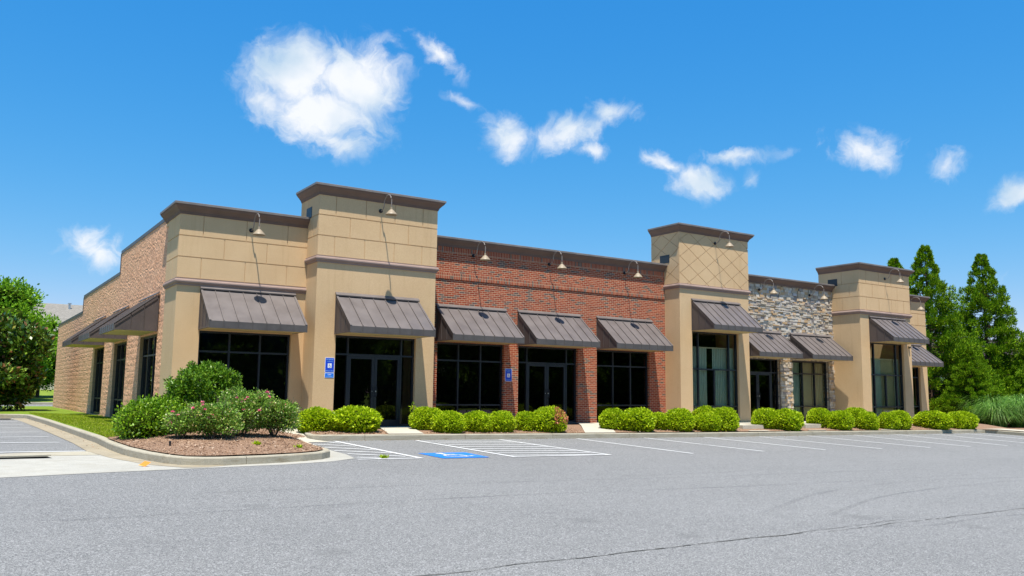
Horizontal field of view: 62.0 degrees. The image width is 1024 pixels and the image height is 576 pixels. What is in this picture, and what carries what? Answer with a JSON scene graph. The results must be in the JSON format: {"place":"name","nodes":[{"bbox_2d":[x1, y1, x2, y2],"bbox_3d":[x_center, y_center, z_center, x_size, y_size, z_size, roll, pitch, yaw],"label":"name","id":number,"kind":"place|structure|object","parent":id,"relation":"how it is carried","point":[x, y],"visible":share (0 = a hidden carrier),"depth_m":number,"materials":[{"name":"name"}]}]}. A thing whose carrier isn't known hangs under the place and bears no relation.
{"place":"outdoors","nodes":[
{"label":"outdoors","id":0,"kind":"place"},
{"bbox_2d":[3,404,52,405],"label":"street","id":1,"kind":"structure","parent":0,"point":[34,405],"depth_m":57.73,"materials":[{"name":"grey asphalt"}]},
{"bbox_2d":[24,390,59,409],"bbox_3d":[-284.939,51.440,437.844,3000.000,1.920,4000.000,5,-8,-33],"label":"grass ground","id":2,"kind":"structure","parent":0,"point":[45,396],"depth_m":69.94,"materials":[{"name":"green plant"}]},
{"bbox_2d":[0,275,57,374],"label":"leafy tree","id":3,"kind":"object","parent":2,"relation":"on","point":[19,300],"visible":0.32,"depth_m":63.47,"materials":[{"name":"green plant"}]},
{"bbox_2d":[27,402,52,404],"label":"street kerb","id":4,"kind":"structure","parent":2,"relation":"on","point":[48,403],"depth_m":61.02,"materials":[{"name":"concrete"}]},
{"bbox_2d":[35,313,60,396],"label":"leafy tree","id":5,"kind":"object","parent":2,"relation":"on","point":[48,381],"visible":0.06,"depth_m":70.13,"materials":[{"name":"green plant"}]},
{"bbox_2d":[28,303,82,389],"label":"apartment house","id":6,"kind":"structure","parent":2,"relation":"on","point":[63,312],"depth_m":93.45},
{"bbox_2d":[53,182,943,433],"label":"retail building","id":7,"kind":"structure","parent":2,"relation":"on","point":[395,317],"depth_m":29.96,"materials":[{"name":"beige paint"}]},
{"bbox_2d":[93,348,103,414],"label":"window","id":8,"kind":"structure","parent":7,"relation":"in","point":[100,352],"depth_m":35.69,"materials":[{"name":"black glass"}]},
{"bbox_2d":[113,342,126,417],"bbox_3d":[-14.174,3.363,31.001,0.110,2.730,2.630,5,-8,-33],"label":"window","id":9,"kind":"structure","parent":7,"relation":"in","point":[121,348],"depth_m":31.41,"materials":[{"name":"black glass"}]},
{"bbox_2d":[140,335,156,399],"bbox_3d":[-11.331,2.870,26.723,0.110,2.730,2.650,5,-8,-33],"label":"window","id":10,"kind":"structure","parent":7,"relation":"in","point":[149,344],"depth_m":27.10,"materials":[{"name":"black glass"}]},
{"bbox_2d":[198,330,289,399],"bbox_3d":[-7.818,2.665,24.716,2.650,2.730,0.110,5,-8,-33],"label":"window","id":11,"kind":"structure","parent":7,"relation":"in","point":[262,360],"depth_m":24.93,"materials":[{"name":"black glass"}]},
{"bbox_2d":[249,213,264,235],"bbox_3d":[-7.420,-1.827,24.708,0.363,0.680,0.971,5,-8,-33],"label":"gooseneck lamp","id":12,"kind":"object","parent":7,"relation":"attached to","point":[258,232],"visible":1,"depth_m":24.47,"materials":[{"name":"metal"}]},
{"bbox_2d":[324,357,334,377],"bbox_3d":[-5.371,2.347,25.070,0.290,0.598,0.010,5,-8,-33],"label":"accessible parking sign","id":13,"kind":"object","parent":7,"relation":"attached to","point":[329,367],"visible":1,"depth_m":25.06,"materials":[{"name":"blue metal"}]},
{"bbox_2d":[347,355,374,407],"bbox_3d":[-4.553,3.114,25.644,0.853,2.135,0.126,5,-8,-33],"label":"door","id":14,"kind":"structure","parent":7,"relation":"in","point":[372,358],"depth_m":25.81,"materials":[{"name":"black metal"}]},
{"bbox_2d":[373,356,399,423],"bbox_3d":[-3.834,3.181,26.114,0.854,2.135,0.126,5,-8,-33],"label":"door","id":15,"kind":"structure","parent":7,"relation":"in","point":[395,421],"depth_m":26.21,"materials":[{"name":"black metal"}]},
{"bbox_2d":[379,194,396,215],"bbox_3d":[-3.817,-2.521,26.070,0.363,0.680,0.971,5,-8,-33],"label":"gooseneck lamp","id":16,"kind":"object","parent":7,"relation":"attached to","point":[391,212],"visible":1,"depth_m":25.87,"materials":[{"name":"metal"}]},
{"bbox_2d":[436,342,501,414],"bbox_3d":[-1.492,3.278,29.139,2.650,2.750,0.110,5,-8,-33],"label":"window","id":17,"kind":"structure","parent":7,"relation":"in","point":[469,376],"depth_m":29.17,"materials":[{"name":"black glass"}]},
{"bbox_2d":[472,241,489,260],"bbox_3d":[-1.072,-1.251,29.151,0.363,0.680,0.971,5,-8,-33],"label":"gooseneck lamp","id":18,"kind":"object","parent":7,"relation":"attached to","point":[485,257],"visible":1,"depth_m":28.95,"materials":[{"name":"metal"}]},
{"bbox_2d":[505,369,511,380],"bbox_3d":[-0.122,3.054,29.880,0.290,0.445,0.010,5,-8,-33],"label":"accessible parking sign","id":19,"kind":"object","parent":7,"relation":"attached to","point":[508,374],"visible":1,"depth_m":29.88,"materials":[{"name":"blue metal"}]},
{"bbox_2d":[527,363,546,410],"bbox_3d":[0.906,3.792,30.598,0.854,2.135,0.126,5,-8,-33],"label":"door","id":20,"kind":"structure","parent":7,"relation":"in","point":[545,365],"depth_m":30.76,"materials":[{"name":"black metal"}]},
{"bbox_2d":[546,364,565,413],"bbox_3d":[1.625,3.859,31.068,0.853,2.135,0.126,5,-8,-33],"label":"door","id":21,"kind":"structure","parent":7,"relation":"in","point":[548,365],"depth_m":31.24,"materials":[{"name":"black metal"}]},
{"bbox_2d":[548,251,566,268],"bbox_3d":[1.631,-1.000,30.919,0.363,0.680,0.971,5,-8,-33],"label":"gooseneck lamp","id":22,"kind":"object","parent":7,"relation":"attached to","point":[561,266],"visible":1,"depth_m":30.73,"materials":[{"name":"metal"}]},
{"bbox_2d":[597,350,647,422],"bbox_3d":[4.207,3.808,32.867,2.650,2.750,0.110,5,-8,-33],"label":"window","id":23,"kind":"structure","parent":7,"relation":"in","point":[622,376],"depth_m":32.91,"materials":[{"name":"black glass"}]},
{"bbox_2d":[623,261,642,277],"bbox_3d":[4.660,-0.714,32.899,0.363,0.680,0.971,5,-8,-33],"label":"gooseneck lamp","id":24,"kind":"object","parent":7,"relation":"attached to","point":[637,275],"visible":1,"depth_m":32.69,"materials":[{"name":"metal"}]},
{"bbox_2d":[692,331,737,413],"bbox_3d":[8.134,3.625,34.550,2.680,3.620,0.245,5,-8,-33],"label":"window","id":25,"kind":"structure","parent":7,"relation":"in","point":[722,392],"depth_m":34.81,"materials":[{"name":"green glass"}]},
{"bbox_2d":[714,231,733,247],"bbox_3d":[8.611,-1.967,34.641,0.363,0.680,0.971,5,-8,-33],"label":"gooseneck lamp","id":26,"kind":"object","parent":7,"relation":"attached to","point":[729,245],"visible":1,"depth_m":34.47,"materials":[{"name":"metal"}]},
{"bbox_2d":[750,373,758,416],"bbox_3d":[10.343,4.695,36.736,0.851,2.075,0.126,5,-8,-33],"label":"door","id":27,"kind":"structure","parent":7,"relation":"in","point":[756,374],"depth_m":36.97,"materials":[{"name":"black metal"}]},
{"bbox_2d":[758,373,771,408],"bbox_3d":[11.060,4.762,37.205,0.851,2.075,0.126,5,-8,-33],"label":"door","id":28,"kind":"structure","parent":7,"relation":"in","point":[769,374],"depth_m":37.40,"materials":[{"name":"black metal"}]},
{"bbox_2d":[758,279,777,293],"bbox_3d":[11.123,-0.056,37.016,0.363,0.680,0.971,5,-8,-33],"label":"gooseneck lamp","id":29,"kind":"object","parent":7,"relation":"attached to","point":[773,291],"visible":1,"depth_m":36.78,"materials":[{"name":"metal"}]},
{"bbox_2d":[792,361,827,420],"bbox_3d":[13.511,4.713,39.000,2.590,2.680,0.250,5,-8,-33],"label":"window","id":30,"kind":"structure","parent":7,"relation":"in","point":[810,385],"depth_m":39.16,"materials":[{"name":"green glass"}]},
{"bbox_2d":[809,285,827,299],"bbox_3d":[13.985,0.205,38.889,0.363,0.680,0.971,5,-8,-33],"label":"gooseneck lamp","id":31,"kind":"object","parent":7,"relation":"attached to","point":[823,297],"visible":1,"depth_m":38.66,"materials":[{"name":"metal"}]},
{"bbox_2d":[870,342,903,415],"bbox_3d":[17.390,4.395,39.792,2.648,3.600,0.245,5,-8,-33],"label":"window","id":32,"kind":"structure","parent":7,"relation":"in","point":[884,386],"depth_m":40.00,"materials":[{"name":"green glass"}]},
{"bbox_2d":[884,269,903,282],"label":"gooseneck lamp","id":33,"kind":"object","parent":7,"relation":"attached to","point":[900,280],"visible":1,"depth_m":39.58,"materials":[{"name":"metal"}]},
{"bbox_2d":[912,367,919,415],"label":"window","id":34,"kind":"structure","parent":7,"relation":"in","point":[915,374],"depth_m":43.53,"materials":[{"name":"black glass"}]},
{"bbox_2d":[910,297,924,309],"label":"gooseneck lamp","id":35,"kind":"object","parent":7,"relation":"attached to","point":[920,308],"visible":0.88,"depth_m":42.78,"materials":[{"name":"metal"}]},
{"bbox_2d":[0,406,112,438],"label":"lawn","id":36,"kind":"structure","parent":0,"point":[42,409],"depth_m":39.21,"materials":[{"name":"plant"}]},
{"bbox_2d":[0,311,55,410],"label":"magnolia tree","id":37,"kind":"object","parent":36,"relation":"on","point":[24,344],"visible":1,"depth_m":39.79,"materials":[{"name":"green plant"}]},
{"bbox_2d":[29,412,120,437],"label":"turf blades","id":38,"kind":"object","parent":36,"relation":"on","point":[97,425],"visible":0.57,"depth_m":26.22,"materials":[{"name":"green plant"}]},
{"bbox_2d":[0,418,352,477],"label":"concrete apron","id":39,"kind":"object","parent":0,"point":[68,464],"visible":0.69,"depth_m":14.78,"materials":[{"name":"beige concrete"}]},
{"bbox_2d":[0,455,50,458],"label":"storm drain","id":40,"kind":"object","parent":39,"relation":"in","point":[25,457],"visible":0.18,"depth_m":15.67,"materials":[{"name":"grey metal"}]},
{"bbox_2d":[13,418,223,467],"bbox_3d":[-12.073,3.922,22.792,1.721,0.230,20.563,6,-9,-38],"label":"gutter","id":41,"kind":"object","parent":39,"relation":"on","point":[84,445],"visible":0.85,"depth_m":17.88,"materials":[{"name":"concrete"}]},
{"bbox_2d":[139,461,150,465],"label":"fallen leaf","id":42,"kind":"object","parent":39,"relation":"on","point":[145,463],"visible":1,"depth_m":14.81,"materials":[{"name":"orange"}]},
{"bbox_2d":[380,426,423,433],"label":"front path","id":43,"kind":"structure","parent":0,"point":[400,430],"depth_m":24.30,"materials":[{"name":"concrete"}]},
{"bbox_2d":[0,420,1023,575],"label":"parking lot","id":44,"kind":"structure","parent":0,"point":[374,514],"depth_m":11.35,"materials":[{"name":"grey asphalt"}]},
{"bbox_2d":[0,451,97,455],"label":"parking line","id":45,"kind":"object","parent":44,"relation":"on","point":[59,453],"visible":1,"depth_m":16.31,"materials":[{"name":"white paint"}]},
{"bbox_2d":[0,414,329,464],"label":"island kerb","id":46,"kind":"structure","parent":44,"relation":"on","point":[122,449],"depth_m":16.34,"materials":[{"name":"concrete"}]},
{"bbox_2d":[109,428,322,455],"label":"mulch island","id":47,"kind":"structure","parent":46,"relation":"on","point":[239,446],"depth_m":17.16,"materials":[{"name":"brown wood"}]},
{"bbox_2d":[108,393,207,444],"bbox_3d":[-7.822,2.968,19.479,1.430,1.342,3.995,0,-7,5],"label":"hedge","id":48,"kind":"object","parent":47,"relation":"on","point":[140,418],"visible":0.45,"depth_m":17.95,"materials":[{"name":"green plant"}]},
{"bbox_2d":[160,410,198,437],"bbox_3d":[-6.901,2.882,17.821,0.849,0.709,0.921,5,-8,-33],"label":"rose bush","id":49,"kind":"object","parent":47,"relation":"on","point":[178,423],"visible":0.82,"depth_m":17.63,"materials":[{"name":"green plant"}]},
{"bbox_2d":[163,360,243,410],"bbox_3d":[-7.207,2.549,19.997,1.887,1.774,1.610,5,-8,-33],"label":"tall shrub","id":50,"kind":"object","parent":47,"relation":"on","point":[209,382],"visible":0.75,"depth_m":19.68,"materials":[{"name":"green plant"}]},
{"bbox_2d":[182,398,244,437],"bbox_3d":[-6.296,2.771,17.902,1.248,0.972,1.358,5,-8,-33],"label":"rose bush","id":51,"kind":"object","parent":47,"relation":"on","point":[216,419],"visible":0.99,"depth_m":17.70,"materials":[{"name":"green plant"}]},
{"bbox_2d":[216,385,276,435],"bbox_3d":[-5.895,2.742,18.786,1.474,1.232,1.512,5,-8,-33],"label":"rose bush","id":52,"kind":"object","parent":47,"relation":"on","point":[255,407],"visible":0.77,"depth_m":18.60,"materials":[{"name":"green plant"}]},
{"bbox_2d":[252,396,303,435],"bbox_3d":[-5.412,2.971,19.435,1.288,1.031,1.370,5,-8,-33],"label":"rose bush","id":53,"kind":"object","parent":47,"relation":"on","point":[285,417],"visible":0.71,"depth_m":19.23,"materials":[{"name":"green plant"}]},
{"bbox_2d":[275,428,327,445],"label":"ramp","id":54,"kind":"structure","parent":44,"relation":"on","point":[305,438],"depth_m":21.70,"materials":[{"name":"concrete"}]},
{"bbox_2d":[419,452,485,457],"bbox_3d":[-1.284,3.735,19.026,1.230,0.045,1.160,5,-8,-33],"label":"accessible parking symbol","id":55,"kind":"object","parent":44,"relation":"on","point":[456,455],"visible":1,"depth_m":18.99,"materials":[{"name":"blue paint"}]},
{"bbox_2d":[45,425,975,446],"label":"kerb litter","id":56,"kind":"object","parent":44,"relation":"on","point":[520,438],"visible":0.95,"depth_m":24.88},
{"bbox_2d":[11,433,1022,458],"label":"parking lines","id":57,"kind":"object","parent":44,"relation":"on","point":[538,448],"visible":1,"depth_m":21.30,"materials":[{"name":"white paint"}]},
{"bbox_2d":[304,429,1023,440],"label":"front kerb","id":58,"kind":"structure","parent":44,"relation":"on","point":[355,437],"depth_m":26.86,"materials":[{"name":"concrete"}]},
{"bbox_2d":[417,446,1022,575],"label":"asphalt crack","id":59,"kind":"object","parent":44,"relation":"on","point":[702,543],"visible":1,"depth_m":9.77,"materials":[{"name":"black asphalt"}]},
{"bbox_2d":[0,0,1023,339],"label":"sky","id":60,"kind":"structure","parent":0,"point":[824,132],"materials":[{"name":"blue"}]},
{"bbox_2d":[579,423,614,432],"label":"front path","id":61,"kind":"structure","parent":0,"point":[591,427],"depth_m":28.19,"materials":[{"name":"concrete"}]},
{"bbox_2d":[309,424,1009,434],"bbox_3d":[7.600,5.548,34.002,34.680,0.322,6.734,5,-8,-33],"label":"mulch bed","id":62,"kind":"object","parent":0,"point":[577,427],"visible":0.17,"depth_m":29.07,"materials":[{"name":"brown soil"}]},
{"bbox_2d":[296,406,337,432],"bbox_3d":[-5.298,3.605,23.185,1.159,0.800,1.113,5,-8,-33],"label":"rounded shrub","id":63,"kind":"object","parent":62,"relation":"on","point":[320,419],"visible":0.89,"depth_m":22.86,"materials":[{"name":"green plant"}]},
{"bbox_2d":[332,405,383,432],"bbox_3d":[-4.274,3.634,23.415,1.487,0.866,1.533,3,-7,-18],"label":"rounded shrub","id":64,"kind":"object","parent":62,"relation":"on","point":[354,419],"visible":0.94,"depth_m":22.99,"materials":[{"name":"green plant"}]},
{"bbox_2d":[408,406,440,429],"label":"rounded shrub","id":65,"kind":"object","parent":62,"relation":"on","point":[419,418],"visible":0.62,"depth_m":25.06,"materials":[{"name":"green plant"}]},
{"bbox_2d":[430,410,466,433],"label":"rounded shrub","id":66,"kind":"object","parent":62,"relation":"on","point":[450,421],"visible":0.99,"depth_m":24.20,"materials":[{"name":"green plant"}]},
{"bbox_2d":[463,410,493,432],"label":"rounded shrub","id":67,"kind":"object","parent":62,"relation":"on","point":[478,421],"visible":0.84,"depth_m":24.96,"materials":[{"name":"green plant"}]},
{"bbox_2d":[490,410,516,432],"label":"rounded shrub","id":68,"kind":"object","parent":62,"relation":"on","point":[504,421],"visible":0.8,"depth_m":25.31,"materials":[{"name":"green plant"}]},
{"bbox_2d":[514,410,537,430],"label":"rounded shrub","id":69,"kind":"object","parent":62,"relation":"on","point":[525,420],"visible":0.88,"depth_m":26.20,"materials":[{"name":"green plant"}]},
{"bbox_2d":[109,425,960,456],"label":"mulch chips","id":70,"kind":"object","parent":62,"relation":"on","point":[264,435],"visible":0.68,"depth_m":17.81,"materials":[{"name":"brown wood"}]},
{"bbox_2d":[533,405,568,432],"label":"rounded shrub","id":71,"kind":"object","parent":62,"relation":"on","point":[552,419],"visible":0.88,"depth_m":26.21,"materials":[{"name":"green plant"}]},
{"bbox_2d":[598,408,625,429],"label":"rounded shrub","id":72,"kind":"object","parent":62,"relation":"on","point":[611,418],"visible":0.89,"depth_m":28.32,"materials":[{"name":"green plant"}]},
{"bbox_2d":[622,407,656,431],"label":"rounded shrub","id":73,"kind":"object","parent":62,"relation":"on","point":[642,419],"visible":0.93,"depth_m":28.18,"materials":[{"name":"green plant"}]},
{"bbox_2d":[654,412,670,429],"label":"rounded shrub","id":74,"kind":"object","parent":62,"relation":"on","point":[661,422],"visible":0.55,"depth_m":29.31,"materials":[{"name":"green plant"}]},
{"bbox_2d":[666,407,695,432],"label":"rounded shrub","id":75,"kind":"object","parent":62,"relation":"on","point":[681,420],"visible":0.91,"depth_m":29.29,"materials":[{"name":"green plant"}]},
{"bbox_2d":[691,405,712,415],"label":"rounded shrub","id":76,"kind":"object","parent":62,"relation":"on","point":[704,408],"visible":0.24,"depth_m":31.28,"materials":[{"name":"green plant"}]},
{"bbox_2d":[692,412,721,431],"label":"rounded shrub","id":77,"kind":"object","parent":62,"relation":"on","point":[708,421],"visible":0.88,"depth_m":29.76,"materials":[{"name":"green plant"}]},
{"bbox_2d":[711,406,739,430],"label":"rounded shrub","id":78,"kind":"object","parent":62,"relation":"on","point":[729,416],"visible":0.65,"depth_m":30.36,"materials":[{"name":"green plant"}]},
{"bbox_2d":[750,407,778,428],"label":"rounded shrub","id":79,"kind":"object","parent":62,"relation":"on","point":[765,417],"visible":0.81,"depth_m":32.32,"materials":[{"name":"green plant"}]},
{"bbox_2d":[773,408,804,431],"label":"rounded shrub","id":80,"kind":"object","parent":62,"relation":"on","point":[790,419],"visible":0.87,"depth_m":32.10,"materials":[{"name":"green plant"}]},
{"bbox_2d":[806,407,829,427],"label":"rounded shrub","id":81,"kind":"object","parent":62,"relation":"on","point":[815,415],"visible":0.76,"depth_m":34.28,"materials":[{"name":"green plant"}]},
{"bbox_2d":[826,410,855,429],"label":"rounded shrub","id":82,"kind":"object","parent":62,"relation":"on","point":[840,420],"visible":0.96,"depth_m":33.87,"materials":[{"name":"green plant"}]},
{"bbox_2d":[844,407,866,427],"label":"rounded shrub","id":83,"kind":"object","parent":62,"relation":"on","point":[855,411],"visible":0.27,"depth_m":35.24,"materials":[{"name":"green plant"}]},
{"bbox_2d":[855,410,879,430],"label":"rounded shrub","id":84,"kind":"object","parent":62,"relation":"on","point":[868,420],"visible":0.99,"depth_m":34.76,"materials":[{"name":"green plant"}]},
{"bbox_2d":[878,411,901,430],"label":"rounded shrub","id":85,"kind":"object","parent":62,"relation":"on","point":[889,420],"visible":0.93,"depth_m":35.63,"materials":[{"name":"green plant"}]},
{"bbox_2d":[890,409,913,429],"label":"rounded shrub","id":86,"kind":"object","parent":62,"relation":"on","point":[906,419],"visible":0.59,"depth_m":35.99,"materials":[{"name":"green plant"}]},
{"bbox_2d":[912,410,954,429],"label":"rounded shrub","id":87,"kind":"object","parent":62,"relation":"on","point":[936,419],"visible":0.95,"depth_m":37.36,"materials":[{"name":"green plant"}]},
{"bbox_2d":[947,411,967,429],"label":"rounded shrub","id":88,"kind":"object","parent":62,"relation":"on","point":[959,418],"visible":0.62,"depth_m":38.42,"materials":[{"name":"green plant"}]},
{"bbox_2d":[957,410,979,429],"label":"rounded shrub","id":89,"kind":"object","parent":62,"relation":"on","point":[973,421],"visible":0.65,"depth_m":38.62,"materials":[{"name":"green plant"}]},
{"bbox_2d":[691,421,966,432],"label":"raised walkway","id":90,"kind":"structure","parent":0,"point":[746,425],"depth_m":33.53,"materials":[{"name":"concrete"}]},
{"bbox_2d":[952,394,1018,423],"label":"ornamental grass","id":91,"kind":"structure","parent":0,"point":[976,401],"depth_m":45.55,"materials":[{"name":"green plant"}]},
{"bbox_2d":[969,401,1023,427],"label":"ornamental grass","id":92,"kind":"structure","parent":0,"point":[994,415],"depth_m":42.90,"materials":[{"name":"green plant"}]},
{"bbox_2d":[984,398,1023,427],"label":"ornamental grass","id":93,"kind":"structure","parent":0,"point":[1017,424],"depth_m":43.54,"materials":[{"name":"green plant"}]},
{"bbox_2d":[989,424,1023,431],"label":"side bed","id":94,"kind":"object","parent":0,"point":[1008,426],"visible":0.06,"depth_m":40.63,"materials":[{"name":"beige concrete"}]},
{"bbox_2d":[887,257,942,394],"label":"cedar tree","id":95,"kind":"object","parent":94,"relation":"on","point":[894,262],"visible":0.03,"depth_m":61.04,"materials":[{"name":"green plant"}]},
{"bbox_2d":[909,244,1005,410],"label":"cedar tree","id":96,"kind":"object","parent":94,"relation":"on","point":[951,346],"visible":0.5,"depth_m":49.59,"materials":[{"name":"green plant"}]},
{"bbox_2d":[932,348,1003,414],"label":"cedar tree","id":97,"kind":"object","parent":94,"relation":"on","point":[978,385],"visible":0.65,"depth_m":46.62,"materials":[{"name":"green plant"}]},
{"bbox_2d":[940,351,1009,411],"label":"cedar tree","id":98,"kind":"object","parent":94,"relation":"on","point":[1003,395],"visible":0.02,"depth_m":48.62,"materials":[{"name":"green plant"}]},
{"bbox_2d":[928,253,1023,409],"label":"cedar tree","id":99,"kind":"object","parent":94,"relation":"on","point":[1000,330],"visible":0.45,"depth_m":55.08,"materials":[{"name":"green plant"}]},
{"bbox_2d":[943,349,1012,423],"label":"cedar tree","id":100,"kind":"object","parent":94,"relation":"on","point":[989,367],"visible":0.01,"depth_m":51.93,"materials":[{"name":"green plant"}]},
{"bbox_2d":[1009,342,1023,388],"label":"cedar tree","id":101,"kind":"object","parent":94,"relation":"on","point":[1019,359],"visible":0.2,"depth_m":53.41,"materials":[{"name":"green plant"}]},
{"bbox_2d":[1010,365,1023,397],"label":"cedar tree","id":102,"kind":"object","parent":94,"relation":"on","point":[1019,389],"visible":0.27,"depth_m":49.73,"materials":[{"name":"green plant"}]},
{"bbox_2d":[997,429,1023,430],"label":"side path","id":103,"kind":"structure","parent":0,"point":[1011,429],"depth_m":38.83,"materials":[{"name":"concrete"}]},
{"bbox_2d":[1002,393,1023,401],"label":"ornamental grass","id":104,"kind":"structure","parent":0,"point":[1018,399],"depth_m":46.05,"materials":[{"name":"green plant"}]}
]}

